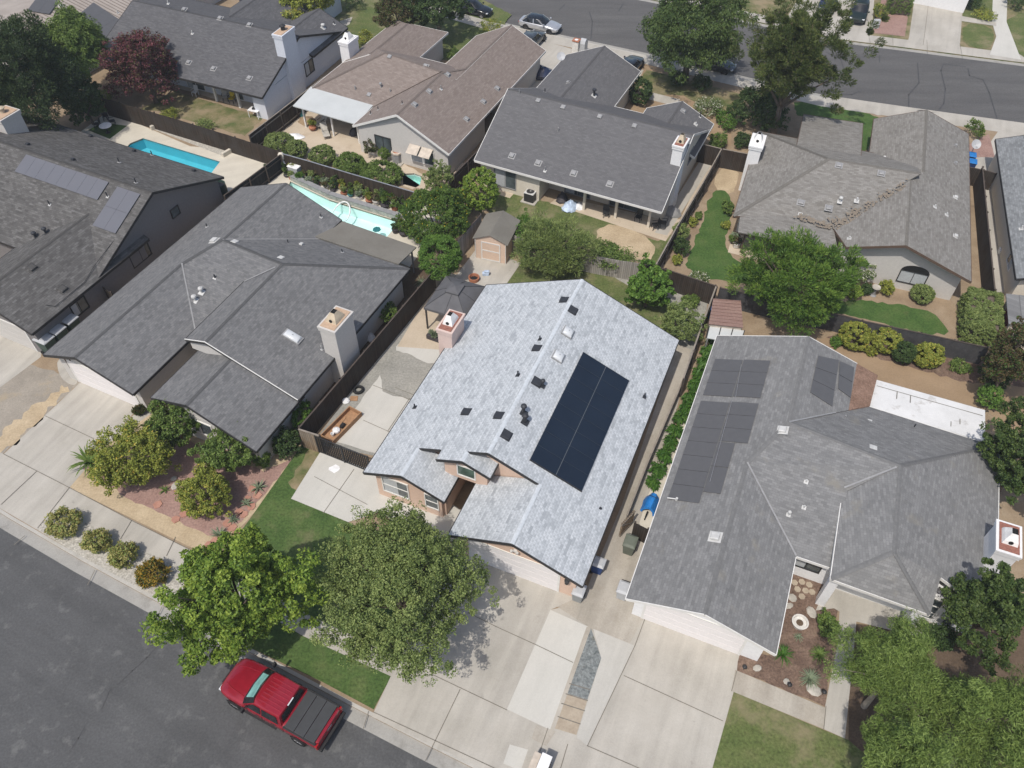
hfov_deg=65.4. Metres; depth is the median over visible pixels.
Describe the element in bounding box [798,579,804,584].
stepping stone
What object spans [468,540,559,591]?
garage door
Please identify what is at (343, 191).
potted plant
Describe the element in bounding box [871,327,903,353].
shrub
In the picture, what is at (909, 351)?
shrub
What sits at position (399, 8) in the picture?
street tree
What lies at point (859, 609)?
porch
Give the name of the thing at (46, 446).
driveway
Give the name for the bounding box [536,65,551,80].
covered trailer
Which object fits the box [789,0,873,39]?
driveway
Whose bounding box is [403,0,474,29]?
street tree
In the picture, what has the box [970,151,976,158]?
wheelie bin
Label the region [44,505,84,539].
shrub
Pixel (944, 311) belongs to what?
yard soil
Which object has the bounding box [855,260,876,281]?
shrub
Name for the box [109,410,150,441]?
walkway
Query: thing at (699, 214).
shrub
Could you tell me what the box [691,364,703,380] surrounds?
lush plant
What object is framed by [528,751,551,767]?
letter box
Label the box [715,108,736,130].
shrub
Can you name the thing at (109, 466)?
yard tree
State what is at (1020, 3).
shrub
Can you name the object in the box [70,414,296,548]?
front bed
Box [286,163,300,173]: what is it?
storage cabinet
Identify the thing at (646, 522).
path
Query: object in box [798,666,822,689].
strap plant
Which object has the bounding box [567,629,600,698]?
gravel strip
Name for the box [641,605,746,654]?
garage door
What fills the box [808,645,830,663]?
strap plant
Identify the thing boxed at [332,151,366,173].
shrub
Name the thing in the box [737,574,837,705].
entry bed
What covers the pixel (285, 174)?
potted plant
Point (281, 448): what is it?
shrub
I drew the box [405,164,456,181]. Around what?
planter soil
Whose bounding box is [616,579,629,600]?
wheelie bin
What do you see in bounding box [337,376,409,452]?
side slab
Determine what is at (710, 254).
side lawn
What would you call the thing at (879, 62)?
tar seams
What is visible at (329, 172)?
wooden fence
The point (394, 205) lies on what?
potted plant
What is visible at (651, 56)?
kerb
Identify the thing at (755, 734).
front lawn
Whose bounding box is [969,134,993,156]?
front bed
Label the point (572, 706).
paving gaps
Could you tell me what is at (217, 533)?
agave
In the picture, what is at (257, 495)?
flagstone
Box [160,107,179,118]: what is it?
shrub
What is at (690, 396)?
lush plant
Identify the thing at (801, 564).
window
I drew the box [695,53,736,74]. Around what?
parked car
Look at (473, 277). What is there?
fire pit
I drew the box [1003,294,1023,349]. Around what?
garden shed
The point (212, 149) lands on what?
gravel bed
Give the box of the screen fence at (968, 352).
[717,287,988,363]
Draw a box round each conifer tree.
[0,9,96,130]
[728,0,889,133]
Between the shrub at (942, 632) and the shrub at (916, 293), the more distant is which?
the shrub at (916, 293)
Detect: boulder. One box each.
[171,482,178,489]
[753,665,761,670]
[786,603,792,608]
[788,594,796,601]
[806,606,816,617]
[806,683,821,696]
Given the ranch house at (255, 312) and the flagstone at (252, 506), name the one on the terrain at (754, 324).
the ranch house at (255, 312)
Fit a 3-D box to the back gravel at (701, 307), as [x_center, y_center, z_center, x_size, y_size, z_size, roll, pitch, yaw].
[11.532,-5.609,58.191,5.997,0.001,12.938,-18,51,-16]
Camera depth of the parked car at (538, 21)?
86.49 m
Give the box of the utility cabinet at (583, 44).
[579,38,587,50]
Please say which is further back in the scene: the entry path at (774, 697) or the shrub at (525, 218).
the shrub at (525, 218)
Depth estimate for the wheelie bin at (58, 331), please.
54.31 m
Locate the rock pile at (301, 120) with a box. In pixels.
[298,116,315,125]
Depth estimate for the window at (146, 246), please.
59.70 m
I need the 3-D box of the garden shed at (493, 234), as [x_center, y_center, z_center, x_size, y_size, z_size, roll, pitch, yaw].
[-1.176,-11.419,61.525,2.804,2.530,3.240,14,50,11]
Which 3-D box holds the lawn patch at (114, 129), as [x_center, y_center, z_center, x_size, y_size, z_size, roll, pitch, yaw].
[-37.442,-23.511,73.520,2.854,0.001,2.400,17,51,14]
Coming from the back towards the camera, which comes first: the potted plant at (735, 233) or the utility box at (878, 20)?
the utility box at (878, 20)
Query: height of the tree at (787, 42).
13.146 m
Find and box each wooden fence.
[102,97,281,163]
[102,286,112,298]
[223,154,283,199]
[248,76,324,145]
[282,153,413,203]
[298,270,434,433]
[298,427,324,452]
[433,213,481,287]
[447,149,480,188]
[512,235,640,279]
[631,521,649,542]
[644,264,716,303]
[656,149,722,267]
[679,286,717,396]
[696,144,747,171]
[970,167,996,189]
[973,166,996,291]
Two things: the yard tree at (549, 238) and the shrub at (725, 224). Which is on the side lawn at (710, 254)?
the shrub at (725, 224)
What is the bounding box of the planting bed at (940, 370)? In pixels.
[827,333,1023,386]
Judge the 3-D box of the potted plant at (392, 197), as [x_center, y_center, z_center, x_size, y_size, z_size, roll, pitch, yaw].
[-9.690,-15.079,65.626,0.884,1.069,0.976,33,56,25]
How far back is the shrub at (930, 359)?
53.49 m
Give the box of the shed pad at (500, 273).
[455,251,519,285]
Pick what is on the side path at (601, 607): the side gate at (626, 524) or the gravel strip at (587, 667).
the side gate at (626, 524)
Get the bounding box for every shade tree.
[940,557,1023,676]
[976,396,1023,505]
[977,315,1023,386]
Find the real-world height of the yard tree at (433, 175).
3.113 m
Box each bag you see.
[332,427,339,433]
[342,398,349,403]
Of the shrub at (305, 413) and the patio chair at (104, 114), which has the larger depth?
the patio chair at (104, 114)
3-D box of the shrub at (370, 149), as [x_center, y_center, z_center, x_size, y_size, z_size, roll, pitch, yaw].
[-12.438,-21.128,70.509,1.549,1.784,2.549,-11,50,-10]
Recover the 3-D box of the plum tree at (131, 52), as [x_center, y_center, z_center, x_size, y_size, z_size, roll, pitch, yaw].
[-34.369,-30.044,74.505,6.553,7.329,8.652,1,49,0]
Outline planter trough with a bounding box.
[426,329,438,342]
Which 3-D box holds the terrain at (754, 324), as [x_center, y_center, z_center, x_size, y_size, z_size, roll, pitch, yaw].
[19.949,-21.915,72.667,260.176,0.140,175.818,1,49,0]
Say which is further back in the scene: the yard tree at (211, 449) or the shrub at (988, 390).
the shrub at (988, 390)
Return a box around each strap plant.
[416,275,424,285]
[773,644,793,665]
[793,632,803,640]
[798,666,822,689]
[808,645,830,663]
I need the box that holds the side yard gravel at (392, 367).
[320,274,456,454]
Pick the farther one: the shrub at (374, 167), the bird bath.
the shrub at (374, 167)
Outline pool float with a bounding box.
[373,227,380,231]
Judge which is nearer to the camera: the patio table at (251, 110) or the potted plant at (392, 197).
the potted plant at (392, 197)
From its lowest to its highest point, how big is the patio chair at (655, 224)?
0.950 m
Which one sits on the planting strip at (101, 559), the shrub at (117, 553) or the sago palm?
the shrub at (117, 553)
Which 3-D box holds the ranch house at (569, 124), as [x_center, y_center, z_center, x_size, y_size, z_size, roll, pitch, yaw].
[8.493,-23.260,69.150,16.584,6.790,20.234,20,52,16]
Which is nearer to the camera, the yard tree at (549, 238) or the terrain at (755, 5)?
the yard tree at (549, 238)
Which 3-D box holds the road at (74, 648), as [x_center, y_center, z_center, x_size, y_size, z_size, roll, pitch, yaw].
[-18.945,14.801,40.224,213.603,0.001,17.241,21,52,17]
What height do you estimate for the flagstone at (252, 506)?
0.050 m
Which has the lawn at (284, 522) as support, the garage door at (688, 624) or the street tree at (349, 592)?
the street tree at (349, 592)
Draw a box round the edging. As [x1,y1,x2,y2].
[551,627,590,729]
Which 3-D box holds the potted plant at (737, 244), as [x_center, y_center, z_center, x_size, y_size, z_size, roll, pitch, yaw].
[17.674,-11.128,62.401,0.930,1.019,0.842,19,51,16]
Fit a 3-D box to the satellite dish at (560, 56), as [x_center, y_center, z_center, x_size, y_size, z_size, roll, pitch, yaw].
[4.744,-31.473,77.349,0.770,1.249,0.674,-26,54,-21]
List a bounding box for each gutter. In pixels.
[0,513,470,767]
[505,23,954,113]
[641,0,1023,65]
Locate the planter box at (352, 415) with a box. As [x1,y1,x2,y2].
[320,406,361,442]
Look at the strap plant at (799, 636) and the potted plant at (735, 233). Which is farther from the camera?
the potted plant at (735, 233)
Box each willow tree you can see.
[823,606,958,747]
[860,703,973,767]
[906,662,1023,767]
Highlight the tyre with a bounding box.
[353,385,363,393]
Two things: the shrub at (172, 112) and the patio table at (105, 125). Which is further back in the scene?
the shrub at (172, 112)
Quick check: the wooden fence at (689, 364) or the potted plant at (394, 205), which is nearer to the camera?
the wooden fence at (689, 364)
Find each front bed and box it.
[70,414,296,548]
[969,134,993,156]
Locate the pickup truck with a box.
[219,658,345,751]
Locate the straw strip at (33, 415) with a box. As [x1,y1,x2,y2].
[0,385,69,452]
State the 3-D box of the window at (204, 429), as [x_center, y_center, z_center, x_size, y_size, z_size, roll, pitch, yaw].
[-19.083,2.638,48.749,2.140,1.340,0.060,20,51,16]
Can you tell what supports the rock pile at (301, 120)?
on the back patio at (342, 140)
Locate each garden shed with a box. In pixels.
[472,211,519,263]
[704,298,742,343]
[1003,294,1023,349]
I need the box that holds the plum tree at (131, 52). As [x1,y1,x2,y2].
[96,26,178,104]
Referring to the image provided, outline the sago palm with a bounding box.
[66,440,99,476]
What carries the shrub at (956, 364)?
on the planting bed at (940, 370)
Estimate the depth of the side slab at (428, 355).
55.00 m
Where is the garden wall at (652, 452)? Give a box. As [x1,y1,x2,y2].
[626,379,682,517]
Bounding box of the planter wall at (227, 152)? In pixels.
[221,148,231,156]
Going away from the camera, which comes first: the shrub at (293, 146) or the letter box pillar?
the shrub at (293, 146)
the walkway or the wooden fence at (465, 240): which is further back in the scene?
the wooden fence at (465, 240)
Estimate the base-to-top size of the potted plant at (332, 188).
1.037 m
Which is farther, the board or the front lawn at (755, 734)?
the board
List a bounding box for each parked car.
[456,0,492,18]
[518,12,561,34]
[524,29,545,43]
[624,55,643,69]
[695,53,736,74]
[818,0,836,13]
[849,0,869,24]
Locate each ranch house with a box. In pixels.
[0,0,220,71]
[0,105,223,351]
[43,183,416,459]
[105,0,347,119]
[293,20,545,173]
[474,45,713,227]
[625,335,1021,660]
[732,110,971,299]
[988,135,1023,301]
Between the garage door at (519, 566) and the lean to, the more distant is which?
the lean to
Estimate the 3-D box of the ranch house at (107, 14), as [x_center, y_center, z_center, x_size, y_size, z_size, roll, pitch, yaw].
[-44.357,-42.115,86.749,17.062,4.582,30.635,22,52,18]
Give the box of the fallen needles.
[794,179,907,229]
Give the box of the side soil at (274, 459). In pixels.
[261,434,301,470]
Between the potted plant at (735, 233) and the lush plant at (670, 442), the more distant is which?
the potted plant at (735, 233)
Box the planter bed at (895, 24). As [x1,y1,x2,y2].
[873,0,908,35]
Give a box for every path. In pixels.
[57,359,76,384]
[339,17,351,25]
[558,344,690,642]
[639,392,695,527]
[650,93,679,103]
[655,163,710,234]
[732,670,824,728]
[824,612,855,737]
[961,16,995,25]
[975,132,1019,170]
[986,188,1003,291]
[990,0,1020,59]
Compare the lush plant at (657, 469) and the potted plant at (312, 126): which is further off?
the potted plant at (312, 126)
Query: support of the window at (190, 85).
in the ranch house at (267, 59)
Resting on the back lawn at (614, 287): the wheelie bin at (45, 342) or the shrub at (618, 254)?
the shrub at (618, 254)
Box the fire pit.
[468,273,478,282]
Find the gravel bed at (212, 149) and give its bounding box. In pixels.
[154,129,224,154]
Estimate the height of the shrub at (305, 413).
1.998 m
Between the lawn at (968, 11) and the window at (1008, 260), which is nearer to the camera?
the window at (1008, 260)
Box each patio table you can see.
[99,122,111,133]
[247,106,258,118]
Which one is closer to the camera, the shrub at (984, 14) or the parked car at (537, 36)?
the parked car at (537, 36)
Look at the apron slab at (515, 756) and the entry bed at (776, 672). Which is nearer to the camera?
the apron slab at (515, 756)
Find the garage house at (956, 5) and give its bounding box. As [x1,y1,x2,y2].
[913,0,968,12]
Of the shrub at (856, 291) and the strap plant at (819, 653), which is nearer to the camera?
the strap plant at (819, 653)
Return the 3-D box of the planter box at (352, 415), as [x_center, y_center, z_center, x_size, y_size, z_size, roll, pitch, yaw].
[-10.809,2.618,50.545,1.000,0.400,2.819,26,53,20]
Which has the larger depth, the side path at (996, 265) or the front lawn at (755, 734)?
the side path at (996, 265)
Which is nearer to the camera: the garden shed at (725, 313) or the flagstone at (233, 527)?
the flagstone at (233, 527)
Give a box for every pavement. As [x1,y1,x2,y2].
[0,453,189,566]
[234,579,392,675]
[411,1,1021,134]
[658,0,1023,61]
[830,96,1023,134]
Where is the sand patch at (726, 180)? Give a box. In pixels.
[714,168,738,193]
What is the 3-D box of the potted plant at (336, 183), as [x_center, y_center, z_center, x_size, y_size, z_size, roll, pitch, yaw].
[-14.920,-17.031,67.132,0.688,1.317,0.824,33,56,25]
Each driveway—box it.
[0,336,40,386]
[4,382,134,486]
[372,538,571,767]
[485,608,738,767]
[530,41,642,87]
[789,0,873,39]
[907,3,961,47]
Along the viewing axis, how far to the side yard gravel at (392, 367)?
53.64 m
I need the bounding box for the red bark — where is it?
[83,437,291,536]
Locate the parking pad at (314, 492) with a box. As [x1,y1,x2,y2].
[291,453,459,540]
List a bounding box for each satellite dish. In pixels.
[557,52,564,60]
[972,139,980,150]
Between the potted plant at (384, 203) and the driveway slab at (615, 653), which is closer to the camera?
the driveway slab at (615, 653)
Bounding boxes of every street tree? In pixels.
[138,521,329,676]
[279,0,335,19]
[309,496,499,686]
[372,0,429,27]
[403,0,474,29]
[636,0,759,82]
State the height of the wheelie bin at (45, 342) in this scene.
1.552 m
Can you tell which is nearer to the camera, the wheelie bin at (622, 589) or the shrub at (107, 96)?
the wheelie bin at (622, 589)
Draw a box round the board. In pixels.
[350,396,357,400]
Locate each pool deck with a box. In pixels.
[81,115,263,191]
[267,153,442,266]
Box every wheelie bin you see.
[32,333,55,353]
[49,324,67,341]
[62,313,79,330]
[571,584,586,602]
[589,555,606,574]
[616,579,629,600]
[622,533,638,555]
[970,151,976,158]
[970,158,976,167]
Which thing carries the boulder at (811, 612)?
on the entry bed at (776, 672)
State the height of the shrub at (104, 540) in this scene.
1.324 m
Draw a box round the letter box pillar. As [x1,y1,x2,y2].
[572,38,580,52]
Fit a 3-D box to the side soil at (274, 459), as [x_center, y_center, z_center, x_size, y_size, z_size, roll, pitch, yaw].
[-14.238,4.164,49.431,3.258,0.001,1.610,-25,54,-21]
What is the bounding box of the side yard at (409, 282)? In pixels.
[294,267,427,433]
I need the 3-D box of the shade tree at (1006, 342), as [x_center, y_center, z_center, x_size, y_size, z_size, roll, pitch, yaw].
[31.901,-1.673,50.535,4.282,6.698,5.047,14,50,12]
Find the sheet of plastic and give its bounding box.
[329,464,339,472]
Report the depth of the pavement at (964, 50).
84.98 m
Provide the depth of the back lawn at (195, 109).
75.51 m
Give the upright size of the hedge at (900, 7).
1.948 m
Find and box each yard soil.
[0,365,79,453]
[662,167,968,342]
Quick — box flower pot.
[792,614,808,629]
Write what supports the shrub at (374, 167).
on the terrain at (754, 324)
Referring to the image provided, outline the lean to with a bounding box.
[705,326,744,346]
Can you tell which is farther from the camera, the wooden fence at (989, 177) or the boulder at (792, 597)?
the wooden fence at (989, 177)
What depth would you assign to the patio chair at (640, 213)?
64.57 m
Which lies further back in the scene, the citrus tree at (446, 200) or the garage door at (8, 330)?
the citrus tree at (446, 200)
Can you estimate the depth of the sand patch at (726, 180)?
68.72 m
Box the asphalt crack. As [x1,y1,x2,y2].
[71,646,157,748]
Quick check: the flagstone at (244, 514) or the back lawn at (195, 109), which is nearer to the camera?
the flagstone at (244, 514)
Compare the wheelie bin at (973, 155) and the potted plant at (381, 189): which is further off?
the wheelie bin at (973, 155)
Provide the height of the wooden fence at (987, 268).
1.855 m
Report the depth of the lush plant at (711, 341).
55.24 m
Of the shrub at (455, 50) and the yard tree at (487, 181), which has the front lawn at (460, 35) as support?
the shrub at (455, 50)
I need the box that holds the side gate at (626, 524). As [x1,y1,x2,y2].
[619,510,635,536]
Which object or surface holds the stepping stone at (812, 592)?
on the entry bed at (776, 672)
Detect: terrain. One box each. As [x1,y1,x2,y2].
[2,0,1023,767]
[653,0,1023,63]
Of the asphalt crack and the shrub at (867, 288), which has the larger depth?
the shrub at (867, 288)
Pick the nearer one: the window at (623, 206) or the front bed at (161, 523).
the front bed at (161, 523)
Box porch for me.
[816,589,944,638]
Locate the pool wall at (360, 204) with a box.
[289,173,401,218]
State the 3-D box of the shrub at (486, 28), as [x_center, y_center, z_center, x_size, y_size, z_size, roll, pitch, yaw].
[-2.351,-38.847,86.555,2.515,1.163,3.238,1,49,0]
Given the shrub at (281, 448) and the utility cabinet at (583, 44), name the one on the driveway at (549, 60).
the utility cabinet at (583, 44)
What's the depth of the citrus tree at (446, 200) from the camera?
60.00 m
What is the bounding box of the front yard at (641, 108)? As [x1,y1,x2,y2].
[624,64,730,145]
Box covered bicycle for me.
[640,493,658,519]
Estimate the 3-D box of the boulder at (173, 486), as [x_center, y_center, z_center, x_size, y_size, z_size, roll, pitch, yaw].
[-20.121,6.064,47.611,0.430,0.150,0.573,29,55,23]
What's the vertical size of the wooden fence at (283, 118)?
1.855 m
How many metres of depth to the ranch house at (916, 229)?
61.58 m
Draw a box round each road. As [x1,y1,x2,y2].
[0,528,436,767]
[485,0,1023,122]
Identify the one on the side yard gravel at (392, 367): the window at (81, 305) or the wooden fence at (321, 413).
the wooden fence at (321, 413)
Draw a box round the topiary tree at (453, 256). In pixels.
[417,233,462,280]
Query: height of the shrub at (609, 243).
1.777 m
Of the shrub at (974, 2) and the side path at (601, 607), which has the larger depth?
the shrub at (974, 2)
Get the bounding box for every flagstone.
[153,500,161,508]
[171,516,179,523]
[179,511,186,517]
[223,519,230,526]
[227,523,237,531]
[235,508,243,514]
[240,511,247,517]
[248,485,255,491]
[248,503,255,509]
[253,492,261,498]
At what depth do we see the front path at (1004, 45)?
86.74 m
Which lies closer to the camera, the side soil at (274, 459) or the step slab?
the side soil at (274, 459)
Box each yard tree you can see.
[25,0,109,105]
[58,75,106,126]
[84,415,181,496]
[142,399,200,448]
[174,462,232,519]
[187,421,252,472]
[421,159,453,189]
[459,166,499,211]
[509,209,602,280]
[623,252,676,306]
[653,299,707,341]
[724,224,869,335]
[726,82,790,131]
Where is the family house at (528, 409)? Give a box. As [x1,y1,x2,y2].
[362,279,678,595]
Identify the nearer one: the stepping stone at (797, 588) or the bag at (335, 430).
the stepping stone at (797, 588)
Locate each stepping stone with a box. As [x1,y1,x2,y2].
[794,586,800,591]
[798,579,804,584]
[802,588,808,593]
[806,582,812,587]
[809,589,815,594]
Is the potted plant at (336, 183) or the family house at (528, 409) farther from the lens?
the potted plant at (336, 183)
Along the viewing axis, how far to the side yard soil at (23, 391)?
52.52 m
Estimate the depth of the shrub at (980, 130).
73.09 m
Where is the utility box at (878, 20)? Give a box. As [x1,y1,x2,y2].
[871,19,880,27]
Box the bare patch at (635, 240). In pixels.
[596,224,654,259]
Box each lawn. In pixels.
[141,91,262,135]
[188,445,432,708]
[334,0,511,60]
[472,192,671,263]
[507,262,681,326]
[642,70,748,115]
[685,190,773,284]
[713,692,867,767]
[794,102,877,150]
[834,299,948,334]
[963,0,992,20]
[963,23,993,48]
[1007,14,1023,56]
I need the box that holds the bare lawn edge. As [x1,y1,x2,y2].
[288,449,318,489]
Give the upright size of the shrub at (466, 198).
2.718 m
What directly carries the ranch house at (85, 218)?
on the terrain at (754, 324)
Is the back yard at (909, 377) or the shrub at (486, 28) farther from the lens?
the shrub at (486, 28)
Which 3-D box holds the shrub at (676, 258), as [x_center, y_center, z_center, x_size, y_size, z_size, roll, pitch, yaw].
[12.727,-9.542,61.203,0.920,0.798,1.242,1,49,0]
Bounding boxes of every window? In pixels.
[69,295,89,315]
[129,243,152,268]
[170,204,180,218]
[183,415,214,436]
[186,81,205,91]
[227,91,244,100]
[304,58,314,76]
[374,134,391,153]
[381,476,409,499]
[411,149,434,165]
[424,493,439,510]
[456,464,475,480]
[494,168,515,190]
[564,187,590,199]
[609,200,639,211]
[687,146,693,165]
[795,559,821,573]
[895,266,929,284]
[921,598,944,619]
[934,609,952,626]
[1006,252,1011,271]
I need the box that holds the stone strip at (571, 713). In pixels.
[555,695,586,734]
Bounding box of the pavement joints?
[4,10,962,767]
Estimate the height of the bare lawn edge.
0.001 m
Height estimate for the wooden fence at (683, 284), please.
1.855 m
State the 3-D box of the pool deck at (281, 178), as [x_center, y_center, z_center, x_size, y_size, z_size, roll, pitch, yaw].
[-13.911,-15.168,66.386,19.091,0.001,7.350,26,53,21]
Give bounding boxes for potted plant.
[282,167,288,176]
[295,171,304,177]
[304,176,312,182]
[306,119,316,130]
[307,170,313,181]
[313,177,318,184]
[319,177,328,184]
[320,181,328,189]
[328,182,335,191]
[330,174,338,188]
[337,179,345,188]
[338,184,346,195]
[347,189,353,196]
[353,184,362,195]
[354,189,362,199]
[361,187,370,197]
[365,191,372,202]
[370,192,380,204]
[378,187,387,200]
[380,190,389,207]
[387,194,398,203]
[389,199,399,210]
[390,218,398,233]
[398,228,407,235]
[729,231,740,240]
[733,235,742,247]
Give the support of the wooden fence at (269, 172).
on the terrain at (754, 324)
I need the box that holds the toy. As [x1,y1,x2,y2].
[482,270,489,275]
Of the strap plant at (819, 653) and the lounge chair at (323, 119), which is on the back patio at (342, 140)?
the lounge chair at (323, 119)
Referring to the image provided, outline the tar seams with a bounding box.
[559,4,997,118]
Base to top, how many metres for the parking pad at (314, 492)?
0.001 m
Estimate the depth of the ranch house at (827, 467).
43.11 m
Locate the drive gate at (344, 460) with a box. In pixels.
[314,435,368,469]
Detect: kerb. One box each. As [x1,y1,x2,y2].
[0,509,479,767]
[440,7,941,114]
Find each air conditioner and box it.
[390,151,403,166]
[520,189,537,205]
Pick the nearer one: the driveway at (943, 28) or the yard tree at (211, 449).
the yard tree at (211, 449)
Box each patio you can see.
[172,83,253,109]
[278,100,463,190]
[397,284,443,349]
[551,166,710,240]
[728,235,763,259]
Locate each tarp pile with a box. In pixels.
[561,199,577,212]
[576,202,582,210]
[665,205,681,217]
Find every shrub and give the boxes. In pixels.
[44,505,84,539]
[79,527,112,553]
[100,89,112,99]
[106,540,139,569]
[131,404,146,415]
[134,556,171,588]
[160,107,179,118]
[195,118,216,128]
[251,451,271,468]
[262,131,294,151]
[272,425,302,459]
[286,139,308,157]
[291,399,312,428]
[308,144,336,164]
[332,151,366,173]
[344,0,364,10]
[357,29,372,44]
[358,159,403,184]
[363,138,378,153]
[377,146,389,158]
[380,301,397,321]
[446,45,459,58]
[451,189,477,216]
[479,17,500,31]
[513,208,537,241]
[589,239,638,269]
[597,239,620,257]
[629,76,652,104]
[668,69,687,86]
[671,222,690,237]
[671,253,682,264]
[673,236,690,255]
[680,293,700,308]
[687,216,698,226]
[688,270,709,282]
[691,73,712,91]
[693,96,724,116]
[695,211,702,218]
[708,130,727,147]
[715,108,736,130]
[720,220,730,228]
[721,199,734,213]
[728,235,734,243]
[734,131,751,147]
[817,607,840,637]
[830,334,842,348]
[838,321,871,350]
[847,285,863,299]
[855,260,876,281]
[860,281,873,294]
[863,345,877,355]
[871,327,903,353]
[873,3,889,17]
[878,279,895,294]
[891,341,918,363]
[910,283,935,303]
[913,341,945,368]
[925,622,958,651]
[947,357,974,374]
[964,117,985,139]
[967,0,985,10]
[971,5,997,20]
[975,359,1012,389]
[975,383,1004,409]
[1005,0,1023,10]
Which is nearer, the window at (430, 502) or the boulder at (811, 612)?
the boulder at (811, 612)
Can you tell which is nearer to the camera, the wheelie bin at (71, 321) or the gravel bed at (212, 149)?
the wheelie bin at (71, 321)
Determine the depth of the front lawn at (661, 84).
78.63 m
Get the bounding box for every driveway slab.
[507,610,587,728]
[577,629,634,744]
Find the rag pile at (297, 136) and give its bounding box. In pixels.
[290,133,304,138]
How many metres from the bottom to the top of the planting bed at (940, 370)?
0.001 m
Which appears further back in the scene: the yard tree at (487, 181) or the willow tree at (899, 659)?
the yard tree at (487, 181)
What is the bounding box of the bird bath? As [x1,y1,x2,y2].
[870,284,880,296]
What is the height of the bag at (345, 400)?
0.200 m
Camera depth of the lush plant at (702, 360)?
53.68 m
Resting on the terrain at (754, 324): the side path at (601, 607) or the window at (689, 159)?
the side path at (601, 607)
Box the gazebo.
[424,275,484,328]
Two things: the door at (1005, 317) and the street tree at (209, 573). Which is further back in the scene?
the door at (1005, 317)
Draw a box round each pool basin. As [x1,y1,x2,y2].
[129,138,219,172]
[290,181,394,235]
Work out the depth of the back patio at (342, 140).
72.39 m
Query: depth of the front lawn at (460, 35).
87.90 m
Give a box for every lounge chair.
[315,115,327,128]
[320,122,329,138]
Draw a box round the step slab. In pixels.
[499,190,512,197]
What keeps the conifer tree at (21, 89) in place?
on the terrain at (754, 324)
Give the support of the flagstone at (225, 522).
on the red bark
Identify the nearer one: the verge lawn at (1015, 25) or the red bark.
the red bark
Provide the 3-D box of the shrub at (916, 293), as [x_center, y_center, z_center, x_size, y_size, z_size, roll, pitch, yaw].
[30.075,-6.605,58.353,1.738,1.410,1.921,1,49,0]
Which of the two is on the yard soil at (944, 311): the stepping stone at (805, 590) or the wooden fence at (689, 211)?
the wooden fence at (689, 211)
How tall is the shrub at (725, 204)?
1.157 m
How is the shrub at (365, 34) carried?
on the front lawn at (460, 35)
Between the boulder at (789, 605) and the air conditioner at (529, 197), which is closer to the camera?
the boulder at (789, 605)
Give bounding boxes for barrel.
[218,180,227,196]
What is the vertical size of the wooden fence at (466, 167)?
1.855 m
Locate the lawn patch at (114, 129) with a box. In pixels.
[89,124,125,138]
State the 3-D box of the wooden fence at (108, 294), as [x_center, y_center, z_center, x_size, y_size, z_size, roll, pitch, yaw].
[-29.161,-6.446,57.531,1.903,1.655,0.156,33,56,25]
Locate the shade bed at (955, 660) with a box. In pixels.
[849,624,1023,767]
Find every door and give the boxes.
[0,319,38,351]
[66,359,140,404]
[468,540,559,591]
[481,241,499,262]
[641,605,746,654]
[1003,308,1007,326]
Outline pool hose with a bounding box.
[332,201,350,221]
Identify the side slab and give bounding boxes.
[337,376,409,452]
[396,345,439,362]
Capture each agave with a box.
[158,485,169,494]
[208,525,224,537]
[227,514,238,523]
[239,498,253,506]
[249,478,267,493]
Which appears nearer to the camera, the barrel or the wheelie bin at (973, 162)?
the barrel
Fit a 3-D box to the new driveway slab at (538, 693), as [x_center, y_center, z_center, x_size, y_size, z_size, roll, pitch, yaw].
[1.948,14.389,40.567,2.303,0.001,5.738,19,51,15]
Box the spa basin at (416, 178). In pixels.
[404,174,420,187]
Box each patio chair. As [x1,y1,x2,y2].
[94,118,100,128]
[101,109,108,119]
[106,116,115,124]
[191,85,198,96]
[221,90,227,101]
[228,92,235,103]
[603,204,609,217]
[634,208,643,222]
[651,217,660,230]
[660,216,668,227]
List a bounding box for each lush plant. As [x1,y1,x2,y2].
[645,474,660,492]
[647,461,666,479]
[655,446,672,464]
[662,433,678,450]
[665,423,683,438]
[672,409,688,424]
[678,399,692,414]
[680,389,695,402]
[687,376,699,392]
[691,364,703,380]
[695,355,707,369]
[699,344,712,357]
[704,339,714,344]
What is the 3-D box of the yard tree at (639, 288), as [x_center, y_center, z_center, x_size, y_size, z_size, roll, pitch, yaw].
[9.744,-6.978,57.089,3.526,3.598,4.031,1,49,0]
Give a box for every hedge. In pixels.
[885,0,913,15]
[956,286,1005,345]
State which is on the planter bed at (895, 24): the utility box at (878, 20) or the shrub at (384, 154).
the utility box at (878, 20)
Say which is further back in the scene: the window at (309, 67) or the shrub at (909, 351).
the window at (309, 67)
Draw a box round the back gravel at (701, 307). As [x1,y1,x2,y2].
[616,278,707,357]
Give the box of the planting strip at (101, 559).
[37,509,183,606]
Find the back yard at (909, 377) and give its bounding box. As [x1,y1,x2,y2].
[820,334,1023,433]
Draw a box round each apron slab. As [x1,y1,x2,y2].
[503,745,527,767]
[532,725,555,745]
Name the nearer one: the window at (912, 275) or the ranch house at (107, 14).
the window at (912, 275)
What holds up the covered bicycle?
on the path at (646, 522)
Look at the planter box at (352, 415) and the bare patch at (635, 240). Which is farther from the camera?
the bare patch at (635, 240)
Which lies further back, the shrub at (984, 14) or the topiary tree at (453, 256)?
the shrub at (984, 14)
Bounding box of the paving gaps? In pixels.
[558,683,589,723]
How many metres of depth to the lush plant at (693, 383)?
52.34 m
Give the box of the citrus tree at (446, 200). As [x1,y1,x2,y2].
[395,184,470,246]

